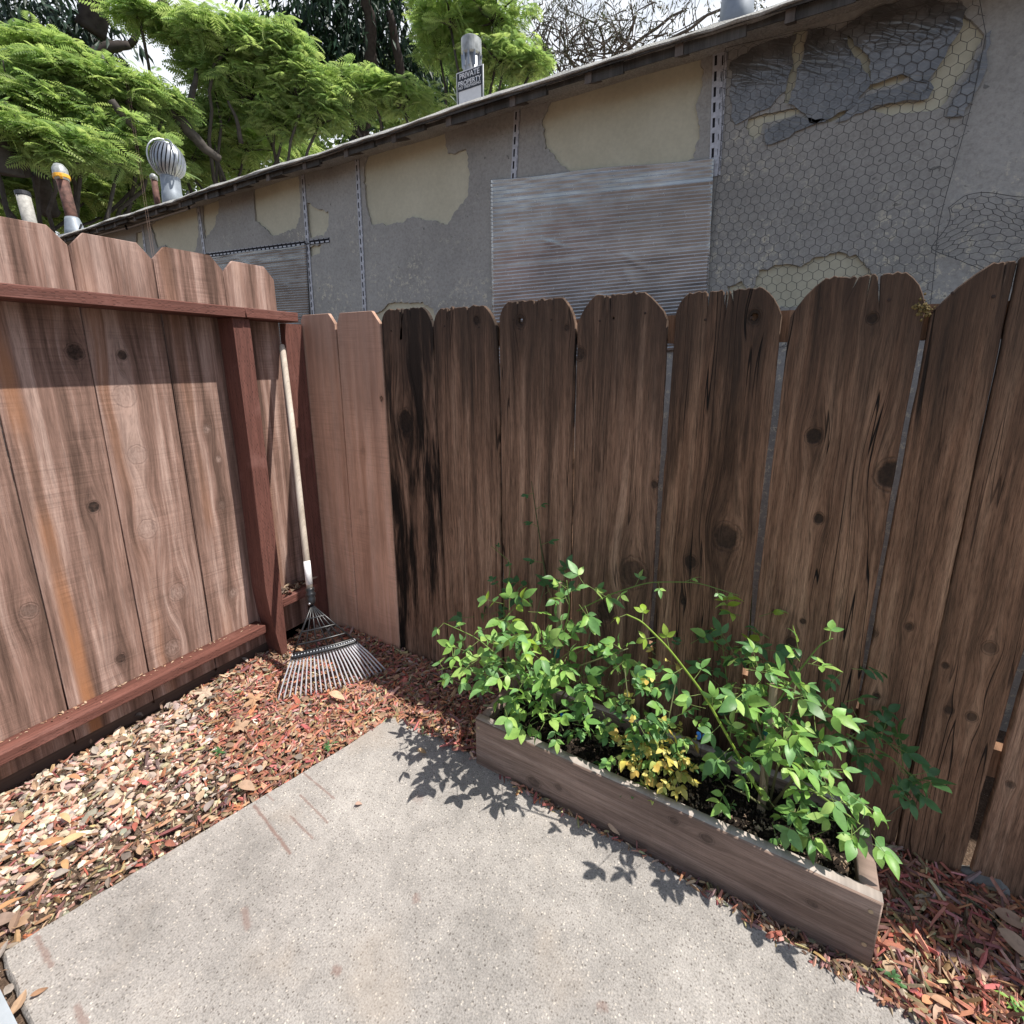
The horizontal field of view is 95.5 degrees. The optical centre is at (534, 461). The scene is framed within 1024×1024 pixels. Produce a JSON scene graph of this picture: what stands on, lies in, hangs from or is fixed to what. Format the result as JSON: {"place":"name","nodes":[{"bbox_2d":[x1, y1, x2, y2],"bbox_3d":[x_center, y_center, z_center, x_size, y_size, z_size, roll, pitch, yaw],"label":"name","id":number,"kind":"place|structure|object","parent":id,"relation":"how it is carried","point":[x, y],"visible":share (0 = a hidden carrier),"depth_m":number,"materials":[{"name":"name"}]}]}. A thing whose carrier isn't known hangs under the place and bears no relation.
{"place":"outdoors","nodes":[
{"label":"outdoors","id":0,"kind":"place"},
{"bbox_2d":[14,189,36,222],"bbox_3d":[-6.169,-2.925,5.694,0.295,0.743,0.249,7,14,28],"label":"roof vent","id":1,"kind":"object","parent":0,"point":[25,205],"visible":0.32,"depth_m":5.64,"materials":[{"name":"metal"}]},
{"bbox_2d":[0,0,785,234],"label":"sky","id":2,"kind":"structure","parent":0,"point":[156,54],"materials":[{"name":"white"}]},
{"bbox_2d":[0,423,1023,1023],"bbox_3d":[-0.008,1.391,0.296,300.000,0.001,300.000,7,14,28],"label":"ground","id":3,"kind":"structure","parent":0,"point":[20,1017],"depth_m":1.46,"materials":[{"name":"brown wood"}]},
{"bbox_2d":[21,877,41,891],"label":"dry leaf","id":4,"kind":"object","parent":3,"relation":"on","point":[29,884],"visible":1,"depth_m":1.26,"materials":[{"name":"brown plant"}]},
{"bbox_2d":[0,0,183,200],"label":"evergreen tree","id":5,"kind":"object","parent":3,"relation":"on","point":[88,26],"visible":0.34,"depth_m":7.85,"materials":[{"name":"green plant"}]},
{"bbox_2d":[0,10,206,234],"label":"silk tree","id":6,"kind":"object","parent":3,"relation":"on","point":[68,102],"visible":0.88,"depth_m":6.18,"materials":[{"name":"green plant"}]},
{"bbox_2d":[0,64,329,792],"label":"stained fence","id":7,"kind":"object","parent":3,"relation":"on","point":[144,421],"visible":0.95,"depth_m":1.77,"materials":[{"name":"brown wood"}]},
{"bbox_2d":[79,0,357,193],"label":"silk tree","id":8,"kind":"object","parent":3,"relation":"on","point":[284,99],"visible":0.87,"depth_m":7.56,"materials":[{"name":"green plant"}]},
{"bbox_2d":[0,633,489,950],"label":"gravel","id":9,"kind":"structure","parent":3,"relation":"on","point":[69,788],"depth_m":1.53,"materials":[{"name":"beige gravel"}]},
{"bbox_2d":[38,837,63,845],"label":"dry leaf","id":10,"kind":"object","parent":9,"relation":"on","point":[50,840],"visible":0.87,"depth_m":1.36,"materials":[{"name":"plant"}]},
{"bbox_2d":[59,813,69,822],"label":"dry leaf","id":11,"kind":"object","parent":9,"relation":"on","point":[65,816],"visible":1,"depth_m":1.44,"materials":[{"name":"beige plant"}]},
{"bbox_2d":[58,833,86,845],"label":"dry leaf","id":12,"kind":"object","parent":9,"relation":"on","point":[70,838],"visible":1,"depth_m":1.37,"materials":[{"name":"beige plant"}]},
{"bbox_2d":[67,773,80,779],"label":"dry leaf","id":13,"kind":"object","parent":9,"relation":"on","point":[75,776],"visible":1,"depth_m":1.57,"materials":[{"name":"brown plant"}]},
{"bbox_2d":[166,709,182,721],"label":"lobed leaf","id":14,"kind":"object","parent":9,"relation":"on","point":[175,715],"visible":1,"depth_m":1.86,"materials":[{"name":"beige plant"}]},
{"bbox_2d":[204,799,213,811],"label":"dry leaf","id":15,"kind":"object","parent":9,"relation":"on","point":[207,805],"visible":1,"depth_m":1.48,"materials":[{"name":"beige plant"}]},
{"bbox_2d":[212,746,224,756],"bbox_3d":[-1.158,1.058,1.696,0.067,0.013,0.033,7,14,28],"label":"weed sprout","id":16,"kind":"object","parent":9,"relation":"on","point":[218,749],"visible":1,"depth_m":1.70,"materials":[{"name":"green plant"}]},
{"bbox_2d":[46,40,555,233],"bbox_3d":[-8.424,-10.982,15.797,20.445,9.212,8.030,-4,13,-18],"label":"distant greenery","id":17,"kind":"object","parent":3,"relation":"on","point":[386,127],"visible":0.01,"depth_m":15.35,"materials":[{"name":"plant"}]},
{"bbox_2d":[277,344,385,700],"bbox_3d":[-1.027,0.250,2.016,0.600,1.499,0.422,7,14,28],"label":"leaf rake","id":18,"kind":"object","parent":3,"relation":"on","point":[310,594],"visible":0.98,"depth_m":2.07,"materials":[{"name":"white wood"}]},
{"bbox_2d":[225,0,456,144],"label":"evergreen tree","id":19,"kind":"object","parent":3,"relation":"on","point":[368,36],"visible":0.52,"depth_m":11.38,"materials":[{"name":"green plant"}]},
{"bbox_2d":[323,0,556,137],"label":"silk tree","id":20,"kind":"object","parent":3,"relation":"on","point":[440,28],"visible":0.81,"depth_m":8.22,"materials":[{"name":"green plant"}]},
{"bbox_2d":[1,717,919,1023],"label":"concrete slab","id":21,"kind":"structure","parent":3,"relation":"on","point":[435,883],"depth_m":1.17,"materials":[{"name":"grey concrete"}]},
{"bbox_2d":[0,990,16,1023],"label":"door track","id":22,"kind":"structure","parent":21,"relation":"attached to","point":[6,1016],"depth_m":1.00,"materials":[{"name":"metal"}]},
{"bbox_2d":[30,987,47,995],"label":"dry leaf","id":23,"kind":"object","parent":21,"relation":"on","point":[37,991],"visible":1,"depth_m":1.05,"materials":[{"name":"orange plant"}]},
{"bbox_2d":[417,748,425,752],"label":"dry leaf","id":24,"kind":"object","parent":21,"relation":"on","point":[421,750],"visible":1,"depth_m":1.68,"materials":[{"name":"brown plant"}]},
{"bbox_2d":[0,625,1023,1023],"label":"bark mulch","id":25,"kind":"object","parent":3,"relation":"on","point":[906,927],"visible":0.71,"depth_m":1.46,"materials":[{"name":"brown wood"}]},
{"bbox_2d":[0,912,14,925],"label":"dry leaf","id":26,"kind":"object","parent":25,"relation":"on","point":[5,917],"visible":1,"depth_m":1.18,"materials":[{"name":"beige plant"}]},
{"bbox_2d":[0,896,24,908],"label":"dry leaf","id":27,"kind":"object","parent":25,"relation":"on","point":[6,903],"visible":1,"depth_m":1.21,"materials":[{"name":"plant"}]},
{"bbox_2d":[61,859,68,868],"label":"dry leaf","id":28,"kind":"object","parent":25,"relation":"on","point":[64,863],"visible":1,"depth_m":1.31,"materials":[{"name":"plant"}]},
{"bbox_2d":[132,822,137,830],"bbox_3d":[-1.222,1.115,1.422,0.035,0.006,0.014,12,17,43],"label":"bark flake","id":29,"kind":"object","parent":25,"relation":"on","point":[134,825],"visible":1,"depth_m":1.42,"materials":[{"name":"red plant"}]},
{"bbox_2d":[165,839,175,845],"bbox_3d":[-1.076,1.126,1.371,0.040,0.007,0.016,7,14,28],"label":"bark flake","id":30,"kind":"object","parent":25,"relation":"on","point":[169,842],"visible":1,"depth_m":1.37,"materials":[{"name":"red plant"}]},
{"bbox_2d":[193,683,214,702],"bbox_3d":[-1.412,0.988,1.991,0.087,0.024,0.087,-8,15,-35],"label":"lobed leaf","id":31,"kind":"object","parent":25,"relation":"on","point":[205,692],"visible":0.99,"depth_m":1.98,"materials":[{"name":"beige plant"}]},
{"bbox_2d":[230,774,244,781],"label":"dry leaf","id":32,"kind":"object","parent":25,"relation":"on","point":[236,777],"visible":1,"depth_m":1.57,"materials":[{"name":"beige plant"}]},
{"bbox_2d":[227,715,249,732],"bbox_3d":[-1.140,1.029,1.811,0.080,0.027,0.091,7,14,28],"label":"lobed leaf","id":33,"kind":"object","parent":25,"relation":"on","point":[239,725],"visible":1,"depth_m":1.81,"materials":[{"name":"brown plant"}]},
{"bbox_2d":[238,779,254,790],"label":"dry leaf","id":34,"kind":"object","parent":25,"relation":"on","point":[246,784],"visible":1,"depth_m":1.55,"materials":[{"name":"beige plant"}]},
{"bbox_2d":[243,689,264,707],"bbox_3d":[-1.172,0.997,1.958,0.090,0.028,0.105,7,14,28],"label":"lobed leaf","id":35,"kind":"object","parent":25,"relation":"on","point":[253,699],"visible":1,"depth_m":1.94,"materials":[{"name":"brown plant"}]},
{"bbox_2d":[323,741,337,751],"bbox_3d":[-0.764,1.056,1.728,0.045,0.013,0.060,5,13,21],"label":"weed sprout","id":36,"kind":"object","parent":25,"relation":"on","point":[325,746],"visible":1,"depth_m":1.73,"materials":[{"name":"green plant"}]},
{"bbox_2d":[329,690,344,699],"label":"dry leaf","id":37,"kind":"object","parent":25,"relation":"on","point":[336,694],"visible":1,"depth_m":1.96,"materials":[{"name":"beige plant"}]},
{"bbox_2d":[608,823,619,834],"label":"dry leaf","id":38,"kind":"object","parent":25,"relation":"on","point":[613,828],"visible":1,"depth_m":1.41,"materials":[{"name":"plant"}]},
{"bbox_2d":[876,968,906,988],"bbox_3d":[0.839,1.199,1.083,0.030,0.016,0.059,-7,14,-32],"label":"weed sprout","id":39,"kind":"object","parent":25,"relation":"on","point":[894,975],"visible":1,"depth_m":1.08,"materials":[{"name":"green plant"}]},
{"bbox_2d":[922,994,933,1003],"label":"dry leaf","id":40,"kind":"object","parent":25,"relation":"on","point":[926,999],"visible":1,"depth_m":1.04,"materials":[{"name":"orange plant"}]},
{"bbox_2d":[933,1003,942,1019],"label":"dry leaf","id":41,"kind":"object","parent":25,"relation":"on","point":[937,1009],"visible":1,"depth_m":1.02,"materials":[{"name":"beige plant"}]},
{"bbox_2d":[931,994,959,1013],"bbox_3d":[0.914,1.205,1.032,0.054,0.016,0.022,7,14,28],"label":"dry leaf","id":42,"kind":"object","parent":25,"relation":"on","point":[941,1000],"visible":1,"depth_m":1.03,"materials":[{"name":"brown plant"}]},
{"bbox_2d":[993,907,1023,929],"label":"dry leaf","id":43,"kind":"object","parent":25,"relation":"on","point":[1013,919],"visible":1,"depth_m":1.19,"materials":[{"name":"plant"}]},
{"bbox_2d":[994,990,1023,1019],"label":"weed sprout","id":44,"kind":"object","parent":25,"relation":"on","point":[1013,1001],"visible":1,"depth_m":1.04,"materials":[{"name":"green plant"}]},
{"bbox_2d":[998,928,1023,956],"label":"dry leaf","id":45,"kind":"object","parent":25,"relation":"on","point":[1014,940],"visible":1,"depth_m":1.14,"materials":[{"name":"plant"}]},
{"bbox_2d":[57,0,1023,731],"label":"stucco building","id":46,"kind":"structure","parent":3,"relation":"on","point":[379,224],"depth_m":2.01,"materials":[{"name":"grey concrete"}]},
{"bbox_2d":[51,163,83,232],"bbox_3d":[-5.117,-2.841,5.111,0.302,0.834,0.211,7,14,28],"label":"roof vent","id":47,"kind":"object","parent":46,"relation":"on","point":[62,178],"visible":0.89,"depth_m":5.08,"materials":[{"name":"brown metal"}]},
{"bbox_2d":[149,173,160,204],"bbox_3d":[-3.455,-2.430,4.249,0.060,0.369,0.062,7,14,28],"label":"roof vent","id":48,"kind":"object","parent":46,"relation":"on","point":[154,183],"visible":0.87,"depth_m":4.22,"materials":[{"name":"brown metal"}]},
{"bbox_2d":[146,138,185,202],"bbox_3d":[-3.205,-2.507,4.090,0.257,0.595,0.255,-5,13,-22],"label":"roof vent","id":49,"kind":"object","parent":46,"relation":"on","point":[163,153],"visible":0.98,"depth_m":4.03,"materials":[{"name":"metal"}]},
{"bbox_2d":[212,244,308,343],"bbox_3d":[-2.227,-1.291,3.678,1.407,0.721,0.011,7,14,28],"label":"foil sheet","id":50,"kind":"object","parent":46,"relation":"attached to","point":[286,268],"visible":0.37,"depth_m":3.45,"materials":[{"name":"galvanised steel"}]},
{"bbox_2d":[456,64,483,104],"bbox_3d":[-0.329,-1.910,2.373,0.169,0.169,0.006,7,14,28],"label":"warning sign","id":51,"kind":"object","parent":46,"relation":"on","point":[470,84],"visible":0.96,"depth_m":2.37,"materials":[{"name":"white metal"}]},
{"bbox_2d":[461,33,481,70],"bbox_3d":[-0.341,-2.075,2.546,0.114,0.417,0.111,7,14,28],"label":"roof vent","id":52,"kind":"object","parent":46,"relation":"on","point":[471,51],"visible":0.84,"depth_m":2.48,"materials":[{"name":"silver metal"}]},
{"bbox_2d":[490,158,713,362],"bbox_3d":[0.272,-0.972,2.310,1.168,0.976,0.012,7,14,28],"label":"foil sheet","id":53,"kind":"object","parent":46,"relation":"attached to","point":[578,240],"visible":0.73,"depth_m":2.24,"materials":[{"name":"metal"}]},
{"bbox_2d":[719,0,753,21],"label":"roof vent","id":54,"kind":"object","parent":46,"relation":"on","point":[730,9],"visible":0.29,"depth_m":1.87,"materials":[{"name":"silver metal"}]},
{"bbox_2d":[707,0,985,347],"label":"chicken wire","id":55,"kind":"object","parent":46,"relation":"attached to","point":[841,147],"visible":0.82,"depth_m":1.74,"materials":[{"name":"grey metal"}]},
{"bbox_2d":[729,0,990,144],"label":"torn building paper","id":56,"kind":"object","parent":46,"relation":"attached to","point":[942,19],"visible":1,"depth_m":1.71,"materials":[{"name":"grey paper"}]},
{"bbox_2d":[931,191,1023,269],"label":"chicken wire","id":57,"kind":"object","parent":46,"relation":"attached to","point":[981,192],"visible":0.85,"depth_m":1.61,"materials":[{"name":"grey metal"}]},
{"bbox_2d":[522,0,766,80],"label":"bare tree","id":58,"kind":"object","parent":3,"relation":"on","point":[589,55],"visible":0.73,"depth_m":12.19,"materials":[{"name":"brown bark"}]},
{"bbox_2d":[301,256,1023,899],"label":"weathered fence","id":59,"kind":"object","parent":3,"relation":"on","point":[421,420],"visible":0.94,"depth_m":1.44,"materials":[{"name":"brown wood"}]},
{"bbox_2d":[475,674,883,969],"bbox_3d":[0.369,1.046,1.495,1.162,0.227,0.293,7,14,28],"label":"planter box","id":60,"kind":"object","parent":3,"relation":"on","point":[825,906],"visible":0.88,"depth_m":1.29,"materials":[{"name":"brown wood"}]},
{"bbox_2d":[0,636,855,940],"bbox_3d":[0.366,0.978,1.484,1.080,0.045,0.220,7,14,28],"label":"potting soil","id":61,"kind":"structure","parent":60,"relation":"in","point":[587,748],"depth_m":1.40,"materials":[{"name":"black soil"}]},
{"bbox_2d":[551,582,561,716],"bbox_3d":[0.078,0.685,1.631,0.035,0.568,0.021,7,14,28],"label":"garden stake","id":62,"kind":"object","parent":61,"relation":"on","point":[557,625],"visible":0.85,"depth_m":1.60,"materials":[{"name":"brown wood"}]},
{"bbox_2d":[432,481,738,753],"bbox_3d":[0.073,0.598,1.534,1.041,0.945,0.568,7,14,28],"label":"rose bush","id":63,"kind":"object","parent":61,"relation":"on","point":[547,682],"visible":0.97,"depth_m":1.53,"materials":[{"name":"green plant"}]},
{"bbox_2d":[562,628,728,804],"bbox_3d":[0.278,0.785,1.521,0.622,0.542,0.393,7,14,28],"label":"rose bush","id":64,"kind":"object","parent":61,"relation":"on","point":[643,679],"visible":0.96,"depth_m":1.41,"materials":[{"name":"green plant"}]},
{"bbox_2d":[696,731,703,786],"bbox_3d":[0.490,0.902,1.381,0.030,0.232,0.009,7,14,28],"label":"butterfly ornament","id":65,"kind":"object","parent":61,"relation":"on","point":[700,735],"visible":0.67,"depth_m":1.36,"materials":[{"name":"blue metal"}]},
{"bbox_2d":[757,683,777,813],"bbox_3d":[0.654,0.823,1.307,0.032,0.440,0.030,7,14,28],"label":"garden stake","id":66,"kind":"object","parent":61,"relation":"in","point":[772,696],"visible":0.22,"depth_m":1.29,"materials":[{"name":"brown wood"}]},
{"bbox_2d":[610,604,955,879],"bbox_3d":[0.648,0.721,1.283,0.828,0.625,0.452,7,14,28],"label":"rose bush","id":67,"kind":"object","parent":61,"relation":"on","point":[794,745],"visible":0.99,"depth_m":1.21,"materials":[{"name":"green plant"}]},
{"bbox_2d":[684,586,786,746],"bbox_3d":[0.728,0.677,1.574,0.425,0.635,0.298,-7,14,-30],"label":"alley weed","id":68,"kind":"object","parent":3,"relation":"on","point":[693,668],"visible":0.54,"depth_m":1.48,"materials":[{"name":"green plant"}]},
{"bbox_2d":[960,865,1009,896],"bbox_3d":[1.252,1.175,1.304,0.123,0.076,0.059,7,14,28],"label":"rock","id":69,"kind":"object","parent":3,"relation":"on","point":[979,879],"visible":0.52,"depth_m":1.28,"materials":[{"name":"stone"}]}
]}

